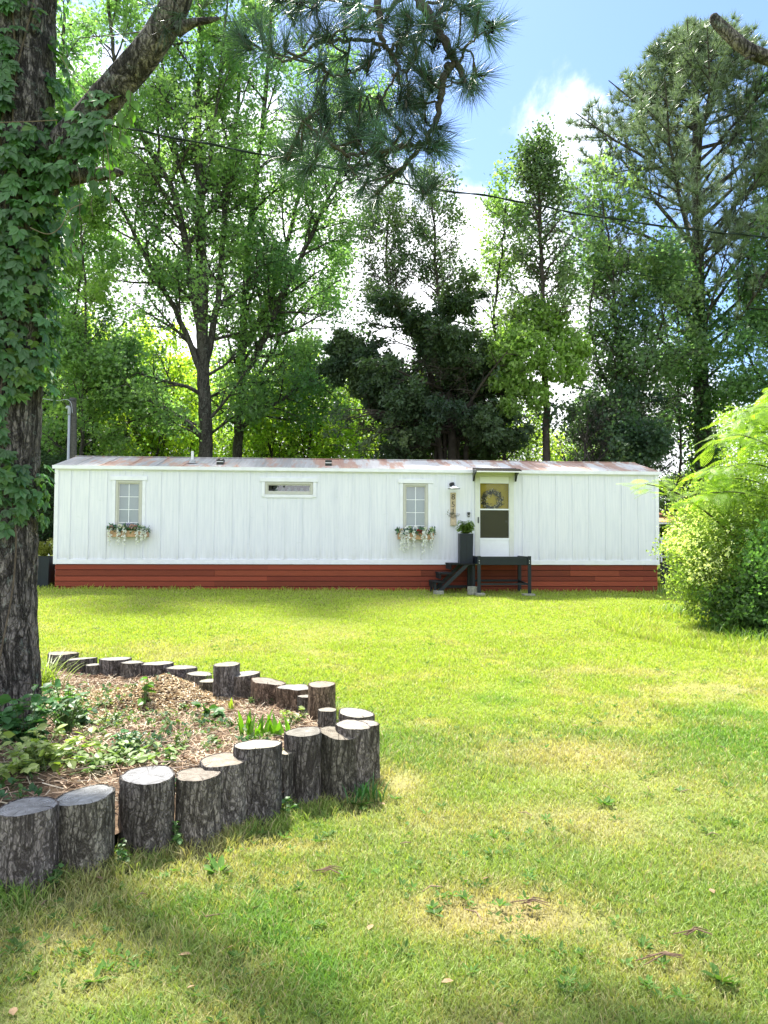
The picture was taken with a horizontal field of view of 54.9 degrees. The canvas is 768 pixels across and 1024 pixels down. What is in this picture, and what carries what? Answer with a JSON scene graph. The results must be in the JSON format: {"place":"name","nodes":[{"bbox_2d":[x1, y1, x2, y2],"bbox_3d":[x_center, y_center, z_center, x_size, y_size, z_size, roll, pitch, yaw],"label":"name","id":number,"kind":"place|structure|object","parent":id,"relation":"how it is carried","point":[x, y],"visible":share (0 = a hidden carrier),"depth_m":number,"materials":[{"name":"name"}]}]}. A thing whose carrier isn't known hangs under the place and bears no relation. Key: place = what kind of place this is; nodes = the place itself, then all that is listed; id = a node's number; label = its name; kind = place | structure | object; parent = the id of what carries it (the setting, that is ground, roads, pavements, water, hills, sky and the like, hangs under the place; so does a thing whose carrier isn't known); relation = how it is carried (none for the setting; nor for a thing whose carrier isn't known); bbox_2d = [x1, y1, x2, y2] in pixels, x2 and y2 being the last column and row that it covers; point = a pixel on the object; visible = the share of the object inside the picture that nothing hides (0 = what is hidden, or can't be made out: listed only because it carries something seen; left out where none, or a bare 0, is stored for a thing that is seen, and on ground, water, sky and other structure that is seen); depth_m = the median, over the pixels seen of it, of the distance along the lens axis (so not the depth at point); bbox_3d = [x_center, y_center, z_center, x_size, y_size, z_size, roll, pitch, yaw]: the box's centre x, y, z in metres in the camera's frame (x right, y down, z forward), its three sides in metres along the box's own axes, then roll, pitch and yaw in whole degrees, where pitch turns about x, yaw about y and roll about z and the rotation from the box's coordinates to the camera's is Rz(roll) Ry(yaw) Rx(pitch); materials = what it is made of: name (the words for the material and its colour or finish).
{"place":"outdoors","nodes":[
{"label":"outdoors","id":0,"kind":"place"},
{"bbox_2d":[0,545,767,1023],"bbox_3d":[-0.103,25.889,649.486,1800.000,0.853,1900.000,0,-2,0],"label":"ground","id":1,"kind":"structure","parent":0,"point":[478,907],"depth_m":3.88,"materials":[{"name":"green plant"}]},
{"bbox_2d":[0,796,59,896],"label":"log stump","id":2,"kind":"object","parent":1,"relation":"on","point":[29,836],"visible":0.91,"depth_m":3.28,"materials":[{"name":"grey wood"}]},
{"bbox_2d":[37,538,54,587],"bbox_3d":[-7.913,1.171,17.163,0.602,1.144,0.529,0,-2,-4],"label":"tall planter","id":3,"kind":"object","parent":1,"relation":"on","point":[46,571],"visible":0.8,"depth_m":16.98,"materials":[{"name":"grey paint"}]},
{"bbox_2d":[38,446,78,555],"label":"understory tree","id":4,"kind":"object","parent":1,"relation":"on","point":[48,532],"visible":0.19,"depth_m":23.03,"materials":[{"name":"green plant"}]},
{"bbox_2d":[46,397,76,459],"bbox_3d":[-10.406,-0.803,20.796,3.565,5.516,0.320,0,-2,0],"label":"utility pole","id":5,"kind":"object","parent":1,"relation":"on","point":[72,433],"visible":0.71,"depth_m":20.81,"materials":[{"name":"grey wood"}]},
{"bbox_2d":[47,651,78,670],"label":"log stump","id":6,"kind":"object","parent":1,"relation":"on","point":[66,655],"visible":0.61,"depth_m":7.90,"materials":[{"name":"grey wood"}]},
{"bbox_2d":[66,657,97,673],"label":"log stump","id":7,"kind":"object","parent":1,"relation":"on","point":[83,661],"visible":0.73,"depth_m":7.78,"materials":[{"name":"grey wood"}]},
{"bbox_2d":[56,784,115,880],"bbox_3d":[-1.445,1.544,3.564,0.293,0.392,0.300,0,-2,0],"label":"log stump","id":8,"kind":"object","parent":1,"relation":"on","point":[87,824],"visible":0.77,"depth_m":3.44,"materials":[{"name":"grey wood"}]},
{"bbox_2d":[41,0,131,458],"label":"edge tree","id":9,"kind":"object","parent":1,"relation":"on","point":[70,297],"visible":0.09,"depth_m":27.16,"materials":[{"name":"green plant"}]},
{"bbox_2d":[38,385,135,520],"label":"understory tree","id":10,"kind":"object","parent":1,"relation":"on","point":[78,447],"visible":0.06,"depth_m":28.50,"materials":[{"name":"green plant"}]},
{"bbox_2d":[41,183,147,455],"bbox_3d":[-9.847,-4.622,24.148,3.736,13.211,3.595,-1,-3,35],"label":"slender tree","id":11,"kind":"object","parent":1,"relation":"on","point":[98,288],"visible":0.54,"depth_m":24.09,"materials":[{"name":"green plant"}]},
{"bbox_2d":[99,657,131,676],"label":"log stump","id":12,"kind":"object","parent":1,"relation":"on","point":[110,665],"visible":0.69,"depth_m":7.63,"materials":[{"name":"grey wood"}]},
{"bbox_2d":[120,660,143,678],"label":"log stump","id":13,"kind":"object","parent":1,"relation":"on","point":[130,668],"visible":0.72,"depth_m":7.55,"materials":[{"name":"grey wood"}]},
{"bbox_2d":[78,373,190,456],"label":"understory tree","id":14,"kind":"object","parent":1,"relation":"on","point":[149,437],"visible":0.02,"depth_m":30.46,"materials":[{"name":"green plant"}]},
{"bbox_2d":[63,310,221,456],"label":"understory tree","id":15,"kind":"object","parent":1,"relation":"on","point":[173,367],"visible":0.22,"depth_m":29.75,"materials":[{"name":"green plant"}]},
{"bbox_2d":[118,765,174,859],"bbox_3d":[-1.202,1.538,3.761,0.282,0.411,0.302,0,-2,0],"label":"log stump","id":16,"kind":"object","parent":1,"relation":"on","point":[146,802],"visible":0.89,"depth_m":3.65,"materials":[{"name":"grey wood"}]},
{"bbox_2d":[140,661,173,677],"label":"log stump","id":17,"kind":"object","parent":1,"relation":"on","point":[155,668],"visible":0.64,"depth_m":7.57,"materials":[{"name":"grey wood"}]},
{"bbox_2d":[0,673,325,833],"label":"bed soil","id":18,"kind":"structure","parent":1,"relation":"on","point":[60,790],"depth_m":4.53,"materials":[{"name":"brown soil"}]},
{"bbox_2d":[0,679,87,745],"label":"creeper clump","id":19,"kind":"object","parent":18,"relation":"on","point":[33,719],"visible":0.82,"depth_m":4.94,"materials":[{"name":"green plant"}]},
{"bbox_2d":[0,723,111,779],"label":"yellow green weeds","id":20,"kind":"object","parent":18,"relation":"on","point":[34,756],"visible":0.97,"depth_m":4.32,"materials":[{"name":"green plant"}]},
{"bbox_2d":[26,682,97,733],"bbox_3d":[-2.345,1.435,5.440,0.461,0.383,0.397,0,-2,0],"label":"weed clump","id":21,"kind":"object","parent":18,"relation":"on","point":[69,720],"visible":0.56,"depth_m":5.39,"materials":[{"name":"green plant"}]},
{"bbox_2d":[50,732,169,774],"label":"yellow green weeds","id":22,"kind":"object","parent":18,"relation":"on","point":[119,752],"visible":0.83,"depth_m":4.36,"materials":[{"name":"green plant"}]},
{"bbox_2d":[110,730,148,755],"bbox_3d":[-1.597,1.461,4.647,0.233,0.172,0.262,2,-3,-33],"label":"fern weed","id":23,"kind":"object","parent":18,"relation":"on","point":[119,738],"visible":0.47,"depth_m":4.64,"materials":[{"name":"green plant"}]},
{"bbox_2d":[0,672,283,799],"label":"bed weeds","id":24,"kind":"object","parent":18,"relation":"on","point":[31,787],"visible":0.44,"depth_m":5.21,"materials":[{"name":"green plant"}]},
{"bbox_2d":[42,673,243,719],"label":"wood chips","id":25,"kind":"object","parent":18,"relation":"on","point":[192,695],"visible":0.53,"depth_m":6.44,"materials":[{"name":"wood"}]},
{"bbox_2d":[137,676,156,704],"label":"seedling","id":26,"kind":"object","parent":18,"relation":"on","point":[141,701],"visible":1,"depth_m":6.29,"materials":[{"name":"green plant"}]},
{"bbox_2d":[0,668,317,804],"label":"pine straw","id":27,"kind":"object","parent":18,"relation":"on","point":[197,756],"visible":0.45,"depth_m":5.32,"materials":[{"name":"brown plant"}]},
{"bbox_2d":[41,649,93,689],"bbox_3d":[-3.246,1.526,7.046,0.633,0.376,0.813,-1,-3,33],"label":"grass tuft","id":28,"kind":"object","parent":27,"relation":"on","point":[47,675],"visible":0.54,"depth_m":7.08,"materials":[{"name":"green plant"}]},
{"bbox_2d":[81,701,133,725],"bbox_3d":[-2.215,1.596,5.727,0.495,0.140,0.599,1,-2,-22],"label":"weed clump","id":29,"kind":"object","parent":27,"relation":"on","point":[102,718],"visible":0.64,"depth_m":5.75,"materials":[{"name":"green plant"}]},
{"bbox_2d":[191,701,225,719],"bbox_3d":[-1.412,1.636,6.056,0.376,0.134,0.194,-2,-3,42],"label":"seedling","id":30,"kind":"object","parent":27,"relation":"on","point":[215,709],"visible":0.96,"depth_m":6.04,"materials":[{"name":"green plant"}]},
{"bbox_2d":[255,709,289,738],"bbox_3d":[-0.770,1.499,5.230,0.251,0.196,0.299,0,-2,0],"label":"dock plant","id":31,"kind":"object","parent":27,"relation":"on","point":[275,728],"visible":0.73,"depth_m":5.18,"materials":[{"name":"green plant"}]},
{"bbox_2d":[279,706,307,726],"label":"seedling","id":32,"kind":"object","parent":27,"relation":"on","point":[289,718],"visible":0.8,"depth_m":5.63,"materials":[{"name":"green plant"}]},
{"bbox_2d":[62,698,338,769],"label":"fallen twigs","id":33,"kind":"object","parent":18,"relation":"on","point":[103,766],"visible":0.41,"depth_m":4.80,"materials":[{"name":"brown wood"}]},
{"bbox_2d":[233,709,271,739],"bbox_3d":[-0.931,1.496,5.213,0.262,0.199,0.177,-1,-3,32],"label":"dock plant","id":34,"kind":"object","parent":18,"relation":"on","point":[250,722],"visible":0.84,"depth_m":5.21,"materials":[{"name":"green plant"}]},
{"bbox_2d":[44,0,315,456],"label":"sweetgum tree","id":35,"kind":"object","parent":1,"relation":"on","point":[158,105],"visible":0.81,"depth_m":25.07,"materials":[{"name":"green plant"}]},
{"bbox_2d":[165,665,197,679],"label":"log stump","id":36,"kind":"object","parent":1,"relation":"on","point":[178,670],"visible":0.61,"depth_m":7.54,"materials":[{"name":"grey wood"}]},
{"bbox_2d":[138,361,232,456],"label":"understory tree","id":37,"kind":"object","parent":1,"relation":"on","point":[195,444],"visible":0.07,"depth_m":32.66,"materials":[{"name":"green plant"}]},
{"bbox_2d":[174,767,220,849],"bbox_3d":[-0.974,1.555,3.857,0.259,0.381,0.243,0,-2,0],"label":"log stump","id":38,"kind":"object","parent":1,"relation":"on","point":[198,804],"visible":0.86,"depth_m":3.77,"materials":[{"name":"grey wood"}]},
{"bbox_2d":[186,671,211,684],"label":"log stump","id":39,"kind":"object","parent":1,"relation":"on","point":[196,677],"visible":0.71,"depth_m":7.33,"materials":[{"name":"grey wood"}]},
{"bbox_2d":[159,350,282,456],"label":"understory tree","id":40,"kind":"object","parent":1,"relation":"on","point":[211,390],"visible":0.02,"depth_m":34.54,"materials":[{"name":"green plant"}]},
{"bbox_2d":[199,752,246,834],"bbox_3d":[-0.871,1.547,4.030,0.282,0.402,0.264,0,-2,0],"label":"log stump","id":41,"kind":"object","parent":1,"relation":"on","point":[230,767],"visible":0.56,"depth_m":3.95,"materials":[{"name":"grey wood"}]},
{"bbox_2d":[213,661,239,698],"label":"log stump","id":42,"kind":"object","parent":1,"relation":"on","point":[225,674],"visible":0.73,"depth_m":6.75,"materials":[{"name":"grey wood"}]},
{"bbox_2d":[234,670,259,698],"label":"log stump","id":43,"kind":"object","parent":1,"relation":"on","point":[242,683],"visible":0.53,"depth_m":6.76,"materials":[{"name":"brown wood"}]},
{"bbox_2d":[198,406,308,457],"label":"understory tree","id":44,"kind":"object","parent":1,"relation":"on","point":[219,441],"visible":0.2,"depth_m":29.06,"materials":[{"name":"green plant"}]},
{"bbox_2d":[233,739,281,827],"bbox_3d":[-0.710,1.521,4.142,0.278,0.458,0.268,0,-2,0],"label":"log stump","id":45,"kind":"object","parent":1,"relation":"on","point":[263,757],"visible":0.69,"depth_m":4.04,"materials":[{"name":"grey wood"}]},
{"bbox_2d":[0,0,526,725],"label":"pine tree","id":46,"kind":"object","parent":1,"relation":"on","point":[136,62],"visible":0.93,"depth_m":4.42,"materials":[{"name":"green plant"}]},
{"bbox_2d":[0,0,138,660],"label":"creeper vine","id":47,"kind":"object","parent":46,"relation":"attached to","point":[25,371],"visible":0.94,"depth_m":5.54,"materials":[{"name":"green plant"}]},
{"bbox_2d":[250,677,285,705],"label":"log stump","id":48,"kind":"object","parent":1,"relation":"on","point":[263,688],"visible":0.71,"depth_m":6.49,"materials":[{"name":"brown wood"}]},
{"bbox_2d":[211,337,361,458],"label":"understory tree","id":49,"kind":"object","parent":1,"relation":"on","point":[327,443],"visible":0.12,"depth_m":28.72,"materials":[{"name":"green plant"}]},
{"bbox_2d":[282,750,292,804],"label":"log stump","id":50,"kind":"object","parent":1,"relation":"on","point":[287,772],"visible":0.48,"depth_m":4.27,"materials":[{"name":"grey wood"}]},
{"bbox_2d":[170,0,408,457],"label":"sweetgum tree","id":51,"kind":"object","parent":1,"relation":"on","point":[324,289],"visible":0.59,"depth_m":27.11,"materials":[{"name":"green plant"}]},
{"bbox_2d":[276,684,307,711],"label":"log stump","id":52,"kind":"object","parent":1,"relation":"on","point":[286,695],"visible":0.62,"depth_m":6.35,"materials":[{"name":"brown wood"}]},
{"bbox_2d":[251,356,343,458],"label":"understory tree","id":53,"kind":"object","parent":1,"relation":"on","point":[283,455],"visible":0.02,"depth_m":30.62,"materials":[{"name":"green plant"}]},
{"bbox_2d":[284,726,321,809],"bbox_3d":[-0.483,1.522,4.366,0.230,0.463,0.208,0,-2,0],"label":"log stump","id":54,"kind":"object","parent":1,"relation":"on","point":[302,745],"visible":0.81,"depth_m":4.29,"materials":[{"name":"grey wood"}]},
{"bbox_2d":[307,681,335,719],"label":"log stump","id":55,"kind":"object","parent":1,"relation":"on","point":[321,694],"visible":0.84,"depth_m":6.05,"materials":[{"name":"brown wood"}]},
{"bbox_2d":[318,707,335,727],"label":"log stump","id":56,"kind":"object","parent":1,"relation":"on","point":[326,716],"visible":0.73,"depth_m":5.68,"materials":[{"name":"grey wood"}]},
{"bbox_2d":[320,726,356,803],"bbox_3d":[-0.273,1.534,4.452,0.265,0.443,0.241,0,-2,0],"label":"log stump","id":57,"kind":"object","parent":1,"relation":"on","point":[338,763],"visible":0.65,"depth_m":4.37,"materials":[{"name":"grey wood"}]},
{"bbox_2d":[296,380,387,458],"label":"understory tree","id":58,"kind":"object","parent":1,"relation":"on","point":[351,441],"visible":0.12,"depth_m":29.73,"materials":[{"name":"green plant"}]},
{"bbox_2d":[335,719,369,790],"bbox_3d":[-0.191,1.525,4.518,0.221,0.466,0.231,0,-2,0],"label":"log stump","id":59,"kind":"object","parent":1,"relation":"on","point":[358,731],"visible":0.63,"depth_m":4.43,"materials":[{"name":"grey wood"}]},
{"bbox_2d":[52,451,660,592],"bbox_3d":[-0.550,0.410,18.889,14.320,3.606,3.121,0,-2,-4],"label":"mobile home","id":60,"kind":"object","parent":1,"relation":"on","point":[237,523],"visible":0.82,"depth_m":17.39,"materials":[{"name":"white paint"}]},
{"bbox_2d":[106,523,151,546],"bbox_3d":[-5.843,0.513,16.875,1.040,0.576,0.357,0,-2,-4],"label":"flower box","id":61,"kind":"object","parent":60,"relation":"attached to","point":[125,530],"visible":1,"depth_m":16.83,"materials":[{"name":"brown wood"}]},
{"bbox_2d":[110,476,147,529],"bbox_3d":[-5.880,-0.194,17.060,0.827,1.264,0.110,0,-2,-4],"label":"window","id":62,"kind":"structure","parent":60,"relation":"in","point":[130,495],"depth_m":17.05,"materials":[{"name":"white glass"}]},
{"bbox_2d":[260,477,317,497],"bbox_3d":[-2.232,-0.551,17.447,1.346,0.693,0.340,0,-2,-4],"label":"window","id":63,"kind":"structure","parent":60,"relation":"in","point":[272,487],"depth_m":17.31,"materials":[{"name":"white glass"}]},
{"bbox_2d":[395,526,435,553],"bbox_3d":[0.736,0.655,17.343,1.000,0.690,0.319,0,-2,-4],"label":"flower box","id":64,"kind":"object","parent":60,"relation":"attached to","point":[424,534],"visible":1,"depth_m":17.28,"materials":[{"name":"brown wood"}]},
{"bbox_2d":[398,479,432,531],"bbox_3d":[0.745,-0.127,17.527,0.825,1.296,0.110,0,-2,-4],"label":"window","id":65,"kind":"structure","parent":60,"relation":"in","point":[415,499],"depth_m":17.52,"materials":[{"name":"white glass"}]},
{"bbox_2d":[447,493,459,525],"bbox_3d":[1.627,-0.073,17.489,0.360,0.782,0.131,1,-2,-11],"label":"house number board","id":66,"kind":"object","parent":60,"relation":"attached to","point":[453,516],"visible":1,"depth_m":17.53,"materials":[{"name":"beige wood"}]},
{"bbox_2d":[481,488,503,508],"bbox_3d":[2.581,-0.294,17.668,0.627,0.565,0.117,1,-2,-9],"label":"wreath","id":67,"kind":"object","parent":60,"relation":"attached to","point":[484,497],"visible":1,"depth_m":17.68,"materials":[{"name":"grey plant"}]},
{"bbox_2d":[478,477,508,556],"bbox_3d":[2.599,0.171,17.600,0.755,2.030,0.067,0,-2,-4],"label":"storm door","id":68,"kind":"structure","parent":60,"relation":"in","point":[494,523],"depth_m":17.60,"materials":[{"name":"white plastic"}]},
{"bbox_2d":[480,483,507,508],"bbox_3d":[2.622,0.161,17.711,0.745,2.120,0.023,0,-2,-4],"label":"inner door","id":69,"kind":"structure","parent":60,"relation":"in","point":[503,488],"depth_m":17.72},
{"bbox_2d":[473,468,522,481],"bbox_3d":[2.653,-0.899,17.330,1.074,0.320,0.630,0,-2,-4],"label":"door awning","id":70,"kind":"object","parent":60,"relation":"attached to","point":[511,470],"depth_m":17.17,"materials":[{"name":"grey metal"}]},
{"bbox_2d":[338,707,374,720],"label":"log stump","id":71,"kind":"object","parent":1,"relation":"on","point":[352,713],"visible":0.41,"depth_m":5.40,"materials":[{"name":"grey wood"}]},
{"bbox_2d":[343,772,392,804],"bbox_3d":[-0.099,1.628,4.361,0.230,0.136,0.277,-1,-3,32],"label":"grass tuft","id":72,"kind":"object","parent":1,"relation":"on","point":[363,791],"visible":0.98,"depth_m":4.34,"materials":[{"name":"green plant"}]},
{"bbox_2d":[359,720,379,783],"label":"log stump","id":73,"kind":"object","parent":1,"relation":"on","point":[374,748],"visible":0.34,"depth_m":4.66,"materials":[{"name":"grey wood"}]},
{"bbox_2d":[9,659,756,1023],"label":"lawn litter","id":74,"kind":"object","parent":1,"relation":"on","point":[331,867],"visible":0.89,"depth_m":3.03,"materials":[{"name":"brown plant"}]},
{"bbox_2d":[0,608,767,1023],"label":"lawn weeds","id":75,"kind":"object","parent":1,"relation":"on","point":[428,910],"visible":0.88,"depth_m":3.06,"materials":[{"name":"green plant"}]},
{"bbox_2d":[343,176,438,459],"bbox_3d":[0.078,-4.175,22.882,3.090,12.401,2.784,2,-3,-35],"label":"sapling tree","id":76,"kind":"object","parent":1,"relation":"on","point":[398,243],"visible":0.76,"depth_m":22.70,"materials":[{"name":"green plant"}]},
{"bbox_2d":[313,264,549,460],"bbox_3d":[1.614,-2.549,22.718,7.514,9.379,6.883,0,-2,0],"label":"cedar tree","id":77,"kind":"object","parent":1,"relation":"on","point":[413,415],"visible":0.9,"depth_m":21.44,"materials":[{"name":"green plant"}]},
{"bbox_2d":[395,156,477,458],"bbox_3d":[1.550,-4.433,22.881,2.648,12.933,2.650,0,-2,0],"label":"sapling tree","id":78,"kind":"object","parent":1,"relation":"on","point":[436,273],"visible":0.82,"depth_m":22.82,"materials":[{"name":"green plant"}]},
{"bbox_2d":[429,562,475,591],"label":"porch steps","id":79,"kind":"structure","parent":1,"relation":"on","point":[440,585],"depth_m":16.76,"materials":[{"name":"blue paint"}]},
{"bbox_2d":[456,520,474,562],"bbox_3d":[1.883,0.678,17.091,0.452,0.998,0.412,0,-2,-4],"label":"tall planter","id":80,"kind":"object","parent":79,"relation":"on","point":[465,545],"visible":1,"depth_m":16.95,"materials":[{"name":"blue paint"}]},
{"bbox_2d":[470,556,530,593],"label":"entry deck","id":81,"kind":"structure","parent":1,"relation":"on","point":[518,561],"depth_m":16.59,"materials":[{"name":"blue paint"}]},
{"bbox_2d":[466,149,554,460],"bbox_3d":[3.780,-4.342,23.110,2.868,12.993,3.195,0,-2,0],"label":"slim tree","id":82,"kind":"object","parent":1,"relation":"on","point":[495,204],"visible":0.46,"depth_m":22.91,"materials":[{"name":"green plant"}]},
{"bbox_2d":[497,398,569,460],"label":"understory tree","id":83,"kind":"object","parent":1,"relation":"on","point":[534,455],"visible":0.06,"depth_m":28.82,"materials":[{"name":"green plant"}]},
{"bbox_2d":[482,112,596,460],"bbox_3d":[4.522,-4.720,21.651,3.209,13.733,2.962,0,-2,14],"label":"vine clad tree","id":84,"kind":"object","parent":1,"relation":"on","point":[525,331],"visible":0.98,"depth_m":21.26,"materials":[{"name":"green plant"}]},
{"bbox_2d":[526,425,592,461],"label":"understory tree","id":85,"kind":"object","parent":1,"relation":"on","point":[555,452],"visible":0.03,"depth_m":32.65,"materials":[{"name":"green plant"}]},
{"bbox_2d":[526,373,700,476],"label":"dark understory tree","id":86,"kind":"object","parent":1,"relation":"on","point":[642,446],"visible":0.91,"depth_m":21.19,"materials":[{"name":"green plant"}]},
{"bbox_2d":[561,383,681,527],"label":"understory tree","id":87,"kind":"object","parent":1,"relation":"on","point":[582,454],"visible":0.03,"depth_m":30.11,"materials":[{"name":"green plant"}]},
{"bbox_2d":[538,141,727,464],"bbox_3d":[7.470,-4.408,22.519,5.337,13.188,4.321,-1,-3,31],"label":"tree","id":88,"kind":"object","parent":1,"relation":"on","point":[638,361],"visible":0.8,"depth_m":22.16,"materials":[{"name":"green plant"}]},
{"bbox_2d":[536,10,767,540],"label":"tall pine tree","id":89,"kind":"object","parent":1,"relation":"on","point":[695,52],"visible":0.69,"depth_m":22.90,"materials":[{"name":"green plant"}]},
{"bbox_2d":[659,467,694,573],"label":"understory tree","id":90,"kind":"object","parent":1,"relation":"on","point":[662,505],"visible":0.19,"depth_m":24.13,"materials":[{"name":"green plant"}]},
{"bbox_2d":[651,225,730,542],"bbox_3d":[9.596,-3.413,23.820,2.861,11.302,2.940,0,-2,0],"label":"thin right tree","id":91,"kind":"object","parent":1,"relation":"on","point":[689,407],"visible":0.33,"depth_m":23.40,"materials":[{"name":"green plant"}]},
{"bbox_2d":[618,388,767,543],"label":"mimosa tree","id":92,"kind":"object","parent":1,"relation":"on","point":[755,414],"visible":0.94,"depth_m":11.76,"materials":[{"name":"green plant"}]},
{"bbox_2d":[646,450,767,631],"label":"flowering shrub","id":93,"kind":"object","parent":1,"relation":"on","point":[709,556],"visible":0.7,"depth_m":11.84,"materials":[{"name":"green plant"}]},
{"bbox_2d":[673,403,767,547],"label":"understory tree","id":94,"kind":"object","parent":1,"relation":"on","point":[747,454],"visible":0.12,"depth_m":30.18,"materials":[{"name":"green plant"}]},
{"bbox_2d":[691,513,767,635],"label":"leafy vine shrub","id":95,"kind":"object","parent":1,"relation":"on","point":[753,600],"visible":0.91,"depth_m":10.96,"materials":[{"name":"green plant"}]},
{"bbox_2d":[694,67,767,439],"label":"edge tree","id":96,"kind":"object","parent":1,"relation":"on","point":[734,387],"visible":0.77,"depth_m":22.12,"materials":[{"name":"green plant"}]},
{"bbox_2d":[702,621,767,640],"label":"tall grass tuft","id":97,"kind":"object","parent":1,"relation":"on","point":[734,629],"visible":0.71,"depth_m":10.67,"materials":[{"name":"green plant"}]},
{"bbox_2d":[709,12,767,65],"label":"dead limbed pine","id":98,"kind":"object","parent":1,"relation":"on","point":[734,39],"visible":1,"depth_m":6.12,"materials":[{"name":"wood"}]},
{"bbox_2d":[53,0,767,509],"label":"sky","id":99,"kind":"structure","parent":0,"point":[567,53],"materials":[{"name":"blue"}]},
{"bbox_2d":[97,182,765,291],"bbox_3d":[1.672,-7.100,19.283,26.080,3.879,0.014,0,-2,0],"label":"overhead wire","id":100,"kind":"object","parent":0,"point":[431,237],"visible":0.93,"depth_m":19.28,"materials":[{"name":"black metal"}]},
{"bbox_2d":[107,124,767,237],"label":"overhead cable","id":101,"kind":"object","parent":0,"point":[456,192],"visible":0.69,"depth_m":15.20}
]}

